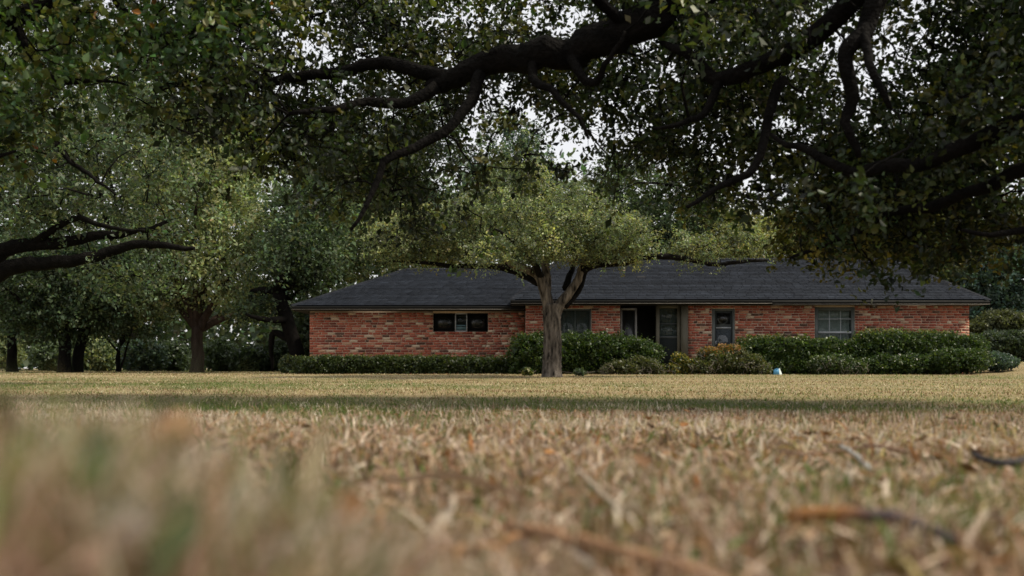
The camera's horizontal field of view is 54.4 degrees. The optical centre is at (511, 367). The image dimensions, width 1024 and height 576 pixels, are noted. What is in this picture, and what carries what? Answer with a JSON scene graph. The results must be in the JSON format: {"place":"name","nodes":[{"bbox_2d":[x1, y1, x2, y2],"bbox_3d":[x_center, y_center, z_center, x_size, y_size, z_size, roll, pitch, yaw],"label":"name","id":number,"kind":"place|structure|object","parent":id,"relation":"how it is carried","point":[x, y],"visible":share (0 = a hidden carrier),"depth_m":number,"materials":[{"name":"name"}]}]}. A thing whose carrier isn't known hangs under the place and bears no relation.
{"place":"outdoors","nodes":[
{"label":"outdoors","id":0,"kind":"place"},
{"bbox_2d":[0,347,1023,575],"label":"ground","id":1,"kind":"structure","parent":0,"point":[699,379],"depth_m":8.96,"materials":[{"name":"beige plant"}]},
{"bbox_2d":[0,389,16,442],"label":"fallen leaf","id":2,"kind":"object","parent":1,"relation":"on","point":[5,401],"visible":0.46,"depth_m":0.64,"materials":[{"name":"brown plant"}]},
{"bbox_2d":[0,333,27,370],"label":"bush","id":3,"kind":"object","parent":1,"relation":"on","point":[21,354],"visible":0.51,"depth_m":55.73,"materials":[{"name":"green plant"}]},
{"bbox_2d":[0,210,55,371],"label":"edge oak","id":4,"kind":"object","parent":1,"relation":"on","point":[11,360],"visible":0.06,"depth_m":44.82,"materials":[{"name":"green plant"}]},
{"bbox_2d":[26,339,72,371],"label":"bush","id":5,"kind":"object","parent":1,"relation":"on","point":[41,360],"visible":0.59,"depth_m":53.21,"materials":[{"name":"green plant"}]},
{"bbox_2d":[0,228,127,372],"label":"forked oak","id":6,"kind":"object","parent":1,"relation":"on","point":[14,315],"visible":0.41,"depth_m":38.85,"materials":[{"name":"green plant"}]},
{"bbox_2d":[75,426,112,512],"bbox_3d":[-0.249,0.060,0.586,0.023,0.050,0.019,0,0,13],"label":"fallen leaf","id":7,"kind":"object","parent":1,"relation":"on","point":[103,465],"visible":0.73,"depth_m":0.59,"materials":[{"name":"green plant"}]},
{"bbox_2d":[71,335,120,370],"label":"bush","id":8,"kind":"object","parent":1,"relation":"on","point":[101,357],"visible":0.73,"depth_m":53.33,"materials":[{"name":"green plant"}]},
{"bbox_2d":[18,221,179,372],"bbox_3d":[-16.821,-2.747,40.576,6.210,6.319,7.144,0,0,0],"label":"slanting oak","id":9,"kind":"object","parent":1,"relation":"on","point":[111,311],"visible":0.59,"depth_m":39.40,"materials":[{"name":"green plant"}]},
{"bbox_2d":[0,0,227,318],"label":"limbed oak","id":10,"kind":"object","parent":1,"relation":"on","point":[42,205],"visible":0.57,"depth_m":17.29,"materials":[{"name":"green plant"}]},
{"bbox_2d":[95,479,150,568],"bbox_3d":[-0.219,0.090,0.560,0.027,0.051,0.033,0,0,-26],"label":"fallen leaf","id":11,"kind":"object","parent":1,"relation":"on","point":[140,522],"visible":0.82,"depth_m":0.55,"materials":[{"name":"brown plant"}]},
{"bbox_2d":[0,14,251,370],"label":"tall oak","id":12,"kind":"object","parent":1,"relation":"on","point":[106,218],"visible":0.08,"depth_m":57.26,"materials":[{"name":"green plant"}]},
{"bbox_2d":[120,336,172,370],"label":"bush","id":13,"kind":"object","parent":1,"relation":"on","point":[155,358],"visible":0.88,"depth_m":52.35,"materials":[{"name":"green plant"}]},
{"bbox_2d":[91,265,206,371],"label":"thin tree","id":14,"kind":"object","parent":1,"relation":"on","point":[143,329],"visible":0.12,"depth_m":47.02,"materials":[{"name":"green plant"}]},
{"bbox_2d":[0,0,312,191],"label":"leafy oak","id":15,"kind":"object","parent":1,"relation":"on","point":[27,13],"visible":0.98,"depth_m":7.36,"materials":[{"name":"green plant"}]},
{"bbox_2d":[156,390,171,418],"bbox_3d":[-0.249,0.030,0.712,0.010,0.028,0.024,0,0,-15],"label":"bent straw","id":16,"kind":"object","parent":1,"relation":"on","point":[165,402],"visible":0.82,"depth_m":0.71,"materials":[{"name":"beige plant"}]},
{"bbox_2d":[152,410,194,472],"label":"fallen leaf","id":17,"kind":"object","parent":1,"relation":"on","point":[173,423],"visible":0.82,"depth_m":0.69,"materials":[{"name":"brown plant"}]},
{"bbox_2d":[162,337,191,370],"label":"bush","id":18,"kind":"object","parent":1,"relation":"on","point":[179,354],"visible":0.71,"depth_m":54.42,"materials":[{"name":"green plant"}]},
{"bbox_2d":[152,493,202,575],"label":"fallen leaf","id":19,"kind":"object","parent":1,"relation":"on","point":[188,526],"visible":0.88,"depth_m":0.56,"materials":[{"name":"green plant"}]},
{"bbox_2d":[95,98,292,372],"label":"pale oak","id":20,"kind":"object","parent":1,"relation":"on","point":[195,313],"visible":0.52,"depth_m":40.29,"materials":[{"name":"green plant"}]},
{"bbox_2d":[190,426,228,535],"bbox_3d":[-0.206,0.084,0.674,0.041,0.088,0.004,0,0,35],"label":"fallen leaf","id":21,"kind":"object","parent":1,"relation":"on","point":[198,467],"visible":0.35,"depth_m":0.68,"materials":[{"name":"plant"}]},
{"bbox_2d":[213,443,227,449],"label":"fallen leaf","id":22,"kind":"object","parent":1,"relation":"on","point":[221,446],"visible":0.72,"depth_m":2.44,"materials":[{"name":"brown plant"}]},
{"bbox_2d":[203,336,238,371],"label":"bush","id":23,"kind":"object","parent":1,"relation":"on","point":[216,351],"visible":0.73,"depth_m":51.24,"materials":[{"name":"green plant"}]},
{"bbox_2d":[224,344,274,371],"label":"bush","id":24,"kind":"object","parent":1,"relation":"on","point":[240,359],"visible":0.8,"depth_m":49.21,"materials":[{"name":"green plant"}]},
{"bbox_2d":[266,432,279,439],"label":"fallen leaf","id":25,"kind":"object","parent":1,"relation":"on","point":[270,436],"visible":0.83,"depth_m":2.84,"materials":[{"name":"brown plant"}]},
{"bbox_2d":[260,337,288,371],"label":"bush","id":26,"kind":"object","parent":1,"relation":"on","point":[280,347],"visible":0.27,"depth_m":49.15,"materials":[{"name":"green plant"}]},
{"bbox_2d":[272,442,297,517],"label":"fallen leaf","id":27,"kind":"object","parent":1,"relation":"on","point":[289,473],"visible":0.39,"depth_m":0.76,"materials":[{"name":"plant"}]},
{"bbox_2d":[278,353,296,372],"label":"corner shrub","id":28,"kind":"object","parent":1,"relation":"on","point":[285,360],"visible":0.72,"depth_m":35.75,"materials":[{"name":"green plant"}]},
{"bbox_2d":[217,163,371,370],"bbox_3d":[-7.811,-4.002,38.796,6.204,8.619,7.475,0,0,38],"label":"leaning oak","id":29,"kind":"object","parent":1,"relation":"on","point":[296,271],"visible":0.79,"depth_m":37.29,"materials":[{"name":"green plant"}]},
{"bbox_2d":[288,296,312,356],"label":"tree","id":30,"kind":"object","parent":1,"relation":"on","point":[303,328],"visible":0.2,"depth_m":46.23,"materials":[{"name":"green plant"}]},
{"bbox_2d":[297,421,331,513],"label":"fallen leaf","id":31,"kind":"object","parent":1,"relation":"on","point":[319,446],"visible":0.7,"depth_m":0.80,"materials":[{"name":"beige plant"}]},
{"bbox_2d":[331,488,371,536],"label":"fallen leaf","id":32,"kind":"object","parent":1,"relation":"on","point":[353,500],"visible":0.2,"depth_m":1.40,"materials":[{"name":"brown plant"}]},
{"bbox_2d":[274,176,431,292],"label":"background tree","id":33,"kind":"object","parent":1,"relation":"on","point":[375,268],"visible":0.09,"depth_m":45.75,"materials":[{"name":"green plant"}]},
{"bbox_2d":[279,88,474,268],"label":"background tree","id":34,"kind":"object","parent":1,"relation":"on","point":[454,151],"visible":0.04,"depth_m":48.86,"materials":[{"name":"green plant"}]},
{"bbox_2d":[282,352,515,373],"bbox_3d":[-3.118,-0.102,31.397,8.335,0.749,1.184,0,0,0],"label":"clipped hedge","id":35,"kind":"object","parent":1,"relation":"on","point":[374,364],"visible":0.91,"depth_m":31.08,"materials":[{"name":"green plant"}]},
{"bbox_2d":[427,483,456,545],"bbox_3d":[-0.101,0.232,1.441,0.051,0.110,0.216,0,0,-10],"label":"bent straw","id":36,"kind":"object","parent":1,"relation":"on","point":[452,504],"visible":0.51,"depth_m":1.44,"materials":[{"name":"beige plant"}]},
{"bbox_2d":[384,471,532,501],"bbox_3d":[-0.089,0.207,1.783,0.057,0.033,0.394,0,0,-44],"label":"bent straw","id":37,"kind":"object","parent":1,"relation":"on","point":[459,476],"visible":0.93,"depth_m":1.83,"materials":[{"name":"brown plant"}]},
{"bbox_2d":[408,101,609,265],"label":"background tree","id":38,"kind":"object","parent":1,"relation":"on","point":[524,134],"visible":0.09,"depth_m":44.70,"materials":[{"name":"green plant"}]},
{"bbox_2d":[0,90,1023,370],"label":"wood","id":39,"kind":"object","parent":1,"relation":"on","point":[248,338],"visible":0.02,"depth_m":84.65,"materials":[{"name":"green plant"}]},
{"bbox_2d":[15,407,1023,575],"bbox_3d":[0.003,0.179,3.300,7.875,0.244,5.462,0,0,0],"label":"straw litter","id":40,"kind":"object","parent":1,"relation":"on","point":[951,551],"visible":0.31,"depth_m":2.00,"materials":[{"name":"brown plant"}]},
{"bbox_2d":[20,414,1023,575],"bbox_3d":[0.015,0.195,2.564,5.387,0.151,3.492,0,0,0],"label":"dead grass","id":41,"kind":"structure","parent":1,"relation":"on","point":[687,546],"depth_m":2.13,"materials":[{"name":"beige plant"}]},
{"bbox_2d":[519,367,534,375],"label":"plant","id":42,"kind":"object","parent":1,"relation":"on","point":[526,371],"visible":0.88,"depth_m":27.33,"materials":[{"name":"green plant"}]},
{"bbox_2d":[543,450,554,454],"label":"fallen leaf","id":43,"kind":"object","parent":1,"relation":"on","point":[551,452],"visible":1,"depth_m":2.51,"materials":[{"name":"orange plant"}]},
{"bbox_2d":[90,0,1023,312],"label":"overhanging oak","id":44,"kind":"object","parent":1,"relation":"on","point":[914,182],"visible":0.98,"depth_m":7.48,"materials":[{"name":"green plant"}]},
{"bbox_2d":[354,146,782,376],"bbox_3d":[1.584,-2.784,25.916,11.179,6.238,6.297,0,0,0],"label":"lawn oak","id":45,"kind":"object","parent":1,"relation":"on","point":[574,230],"visible":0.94,"depth_m":25.40,"materials":[{"name":"green plant"}]},
{"bbox_2d":[562,367,594,375],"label":"plant","id":46,"kind":"object","parent":1,"relation":"on","point":[579,372],"visible":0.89,"depth_m":27.13,"materials":[{"name":"green plant"}]},
{"bbox_2d":[505,328,668,373],"bbox_3d":[2.292,-0.496,30.645,5.212,1.556,1.977,0,0,0],"label":"round shrub","id":47,"kind":"object","parent":1,"relation":"on","point":[590,351],"visible":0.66,"depth_m":30.16,"materials":[{"name":"green plant"}]},
{"bbox_2d":[504,519,717,575],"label":"long twig","id":48,"kind":"object","parent":1,"relation":"on","point":[589,541],"visible":0.84,"depth_m":1.17,"materials":[{"name":"brown wood"}]},
{"bbox_2d":[578,468,651,531],"bbox_3d":[0.168,0.201,1.614,0.073,0.016,0.766,0,0,0],"label":"dry stalk","id":49,"kind":"object","parent":1,"relation":"on","point":[619,508],"visible":0.97,"depth_m":1.45,"materials":[{"name":"beige plant"}]},
{"bbox_2d":[596,354,666,374],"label":"straggly shrub","id":50,"kind":"object","parent":1,"relation":"on","point":[644,365],"visible":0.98,"depth_m":29.43,"materials":[{"name":"green plant"}]},
{"bbox_2d":[290,258,990,373],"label":"brick house","id":51,"kind":"structure","parent":1,"relation":"on","point":[409,311],"depth_m":33.08,"materials":[{"name":"brick"}]},
{"bbox_2d":[433,313,454,331],"bbox_3d":[-2.267,-1.505,33.305,0.720,0.618,0.090,0,0,0],"label":"screened window","id":52,"kind":"structure","parent":51,"relation":"in","point":[442,322],"depth_m":33.29,"materials":[{"name":"glass"}]},
{"bbox_2d":[455,313,466,331],"bbox_3d":[-1.698,-1.504,33.275,0.409,0.619,0.090,0,0,0],"label":"narrow window","id":53,"kind":"structure","parent":51,"relation":"in","point":[457,327],"depth_m":33.23,"materials":[{"name":"grey glass"}]},
{"bbox_2d":[467,313,487,331],"bbox_3d":[-1.147,-1.505,33.305,0.685,0.618,0.090,0,0,0],"label":"screened window","id":54,"kind":"structure","parent":51,"relation":"in","point":[476,322],"depth_m":33.29,"materials":[{"name":"glass"}]},
{"bbox_2d":[560,309,590,333],"bbox_3d":[2.044,-1.195,32.330,1.052,1.410,0.180,0,0,0],"label":"window","id":55,"kind":"structure","parent":51,"relation":"in","point":[577,320],"depth_m":32.39,"materials":[{"name":"grey glass"}]},
{"bbox_2d":[715,311,731,346],"bbox_3d":[6.853,-0.809,32.270,0.570,2.039,0.080,0,0,0],"label":"window","id":56,"kind":"structure","parent":51,"relation":"in","point":[723,319],"depth_m":32.26,"materials":[{"name":"glass"}]},
{"bbox_2d":[815,307,854,340],"bbox_3d":[10.443,-1.155,32.300,1.294,1.590,0.200,0,0,0],"label":"window","id":57,"kind":"structure","parent":51,"relation":"in","point":[829,321],"depth_m":32.37,"materials":[{"name":"grey glass"}]},
{"bbox_2d":[632,455,651,466],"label":"fallen leaf","id":58,"kind":"object","parent":1,"relation":"on","point":[644,460],"visible":1,"depth_m":2.17,"materials":[{"name":"brown plant"}]},
{"bbox_2d":[574,147,736,256],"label":"background tree","id":59,"kind":"object","parent":1,"relation":"on","point":[668,219],"visible":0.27,"depth_m":46.90,"materials":[{"name":"green plant"}]},
{"bbox_2d":[663,351,698,374],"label":"yellow shrub","id":60,"kind":"object","parent":1,"relation":"on","point":[679,363],"visible":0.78,"depth_m":29.92,"materials":[{"name":"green plant"}]},
{"bbox_2d":[680,422,688,426],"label":"fallen leaf","id":61,"kind":"object","parent":1,"relation":"on","point":[683,424],"visible":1,"depth_m":3.90,"materials":[{"name":"brown plant"}]},
{"bbox_2d":[708,457,724,465],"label":"fallen leaf","id":62,"kind":"object","parent":1,"relation":"on","point":[714,461],"visible":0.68,"depth_m":2.29,"materials":[{"name":"brown plant"}]},
{"bbox_2d":[688,343,772,374],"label":"bronze shrub","id":63,"kind":"object","parent":1,"relation":"on","point":[724,358],"visible":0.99,"depth_m":29.80,"materials":[{"name":"green plant"}]},
{"bbox_2d":[678,199,803,257],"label":"background tree","id":64,"kind":"object","parent":1,"relation":"on","point":[768,252],"visible":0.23,"depth_m":45.44,"materials":[{"name":"green plant"}]},
{"bbox_2d":[773,368,781,374],"bbox_3d":[7.794,0.117,29.192,0.234,0.189,0.200,0,0,20],"label":"plastic caddy","id":65,"kind":"object","parent":1,"relation":"on","point":[777,371],"visible":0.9,"depth_m":29.13,"materials":[{"name":"blue plastic"}]},
{"bbox_2d":[734,332,863,373],"bbox_3d":[8.872,-0.466,30.990,4.346,1.472,1.689,0,0,0],"label":"hedge","id":66,"kind":"object","parent":1,"relation":"on","point":[785,354],"visible":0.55,"depth_m":30.54,"materials":[{"name":"green plant"}]},
{"bbox_2d":[803,430,817,433],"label":"fallen leaf","id":67,"kind":"object","parent":1,"relation":"on","point":[814,432],"visible":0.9,"depth_m":3.54,"materials":[{"name":"brown plant"}]},
{"bbox_2d":[801,352,868,374],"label":"white flecked shrub","id":68,"kind":"object","parent":1,"relation":"on","point":[834,363],"visible":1,"depth_m":29.55,"materials":[{"name":"green plant"}]},
{"bbox_2d":[767,444,906,455],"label":"brown twig","id":69,"kind":"object","parent":1,"relation":"on","point":[863,447],"visible":0.98,"depth_m":2.74,"materials":[{"name":"brown wood"}]},
{"bbox_2d":[844,435,859,439],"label":"fallen leaf","id":70,"kind":"object","parent":1,"relation":"on","point":[855,437],"visible":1,"depth_m":3.10,"materials":[{"name":"brown plant"}]},
{"bbox_2d":[838,444,871,470],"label":"grey twig","id":71,"kind":"object","parent":1,"relation":"on","point":[855,455],"visible":0.88,"depth_m":2.45,"materials":[{"name":"beige wood"}]},
{"bbox_2d":[831,525,879,561],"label":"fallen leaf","id":72,"kind":"object","parent":1,"relation":"on","point":[869,545],"visible":0.81,"depth_m":1.16,"materials":[{"name":"brown plant"}]},
{"bbox_2d":[857,471,873,475],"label":"fallen leaf","id":73,"kind":"object","parent":1,"relation":"on","point":[861,472],"visible":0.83,"depth_m":2.11,"materials":[{"name":"brown plant"}]},
{"bbox_2d":[786,505,958,547],"bbox_3d":[0.499,0.209,1.356,0.076,0.035,0.244,0,0,-43],"label":"bark stick","id":74,"kind":"object","parent":1,"relation":"on","point":[860,513],"visible":0.81,"depth_m":1.36,"materials":[{"name":"brown wood"}]},
{"bbox_2d":[765,100,979,259],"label":"background tree","id":75,"kind":"object","parent":1,"relation":"on","point":[797,214],"depth_m":49.28,"materials":[{"name":"green plant"}]},
{"bbox_2d":[885,555,908,575],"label":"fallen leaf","id":76,"kind":"object","parent":1,"relation":"on","point":[891,561],"visible":0.91,"depth_m":1.05,"materials":[{"name":"plant"}]},
{"bbox_2d":[913,434,928,440],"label":"fallen leaf","id":77,"kind":"object","parent":1,"relation":"on","point":[921,438],"visible":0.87,"depth_m":3.16,"materials":[{"name":"brown plant"}]},
{"bbox_2d":[848,325,998,374],"bbox_3d":[12.504,-0.528,30.584,4.903,1.603,2.583,0,0,0],"label":"tall hedge","id":78,"kind":"object","parent":1,"relation":"on","point":[895,351],"visible":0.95,"depth_m":30.32,"materials":[{"name":"green plant"}]},
{"bbox_2d":[924,456,942,459],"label":"fallen leaf","id":79,"kind":"object","parent":1,"relation":"on","point":[935,458],"visible":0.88,"depth_m":2.52,"materials":[{"name":"brown plant"}]},
{"bbox_2d":[867,204,1016,289],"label":"background tree","id":80,"kind":"object","parent":1,"relation":"on","point":[951,270],"visible":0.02,"depth_m":44.67,"materials":[{"name":"green plant"}]},
{"bbox_2d":[958,463,977,472],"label":"fallen leaf","id":81,"kind":"object","parent":1,"relation":"on","point":[969,467],"visible":0.73,"depth_m":2.23,"materials":[{"name":"brown plant"}]},
{"bbox_2d":[968,449,987,454],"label":"fallen leaf","id":82,"kind":"object","parent":1,"relation":"on","point":[978,451],"visible":0.55,"depth_m":2.66,"materials":[{"name":"brown plant"}]},
{"bbox_2d":[960,508,1005,549],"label":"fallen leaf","id":83,"kind":"object","parent":1,"relation":"on","point":[994,514],"visible":0.84,"depth_m":1.34,"materials":[{"name":"beige plant"}]},
{"bbox_2d":[947,205,1023,320],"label":"background tree","id":84,"kind":"object","parent":1,"relation":"on","point":[1011,295],"visible":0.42,"depth_m":42.81,"materials":[{"name":"green plant"}]},
{"bbox_2d":[969,308,1023,339],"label":"olive bush","id":85,"kind":"object","parent":1,"relation":"on","point":[1002,319],"visible":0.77,"depth_m":40.89,"materials":[{"name":"green plant"}]},
{"bbox_2d":[971,451,1023,466],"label":"dark twig","id":86,"kind":"object","parent":1,"relation":"on","point":[999,462],"visible":0.99,"depth_m":2.27,"materials":[{"name":"grey wood"}]},
{"bbox_2d":[979,328,1023,361],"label":"dark hedge","id":87,"kind":"object","parent":1,"relation":"on","point":[1010,342],"visible":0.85,"depth_m":39.44,"materials":[{"name":"green plant"}]},
{"bbox_2d":[987,350,1020,371],"bbox_3d":[15.469,-0.199,31.749,1.310,0.736,2.061,0,0,43],"label":"spreading juniper","id":88,"kind":"object","parent":1,"relation":"on","point":[1006,361],"visible":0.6,"depth_m":31.18,"materials":[{"name":"green plant"}]},
{"bbox_2d":[0,361,1023,412],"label":"lawn grass","id":89,"kind":"structure","parent":0,"point":[322,384],"depth_m":12.84,"materials":[{"name":"green plant"}]},
{"bbox_2d":[0,0,1023,367],"label":"sky","id":90,"kind":"structure","parent":0,"point":[567,146],"materials":[{"name":"white"}]}
]}

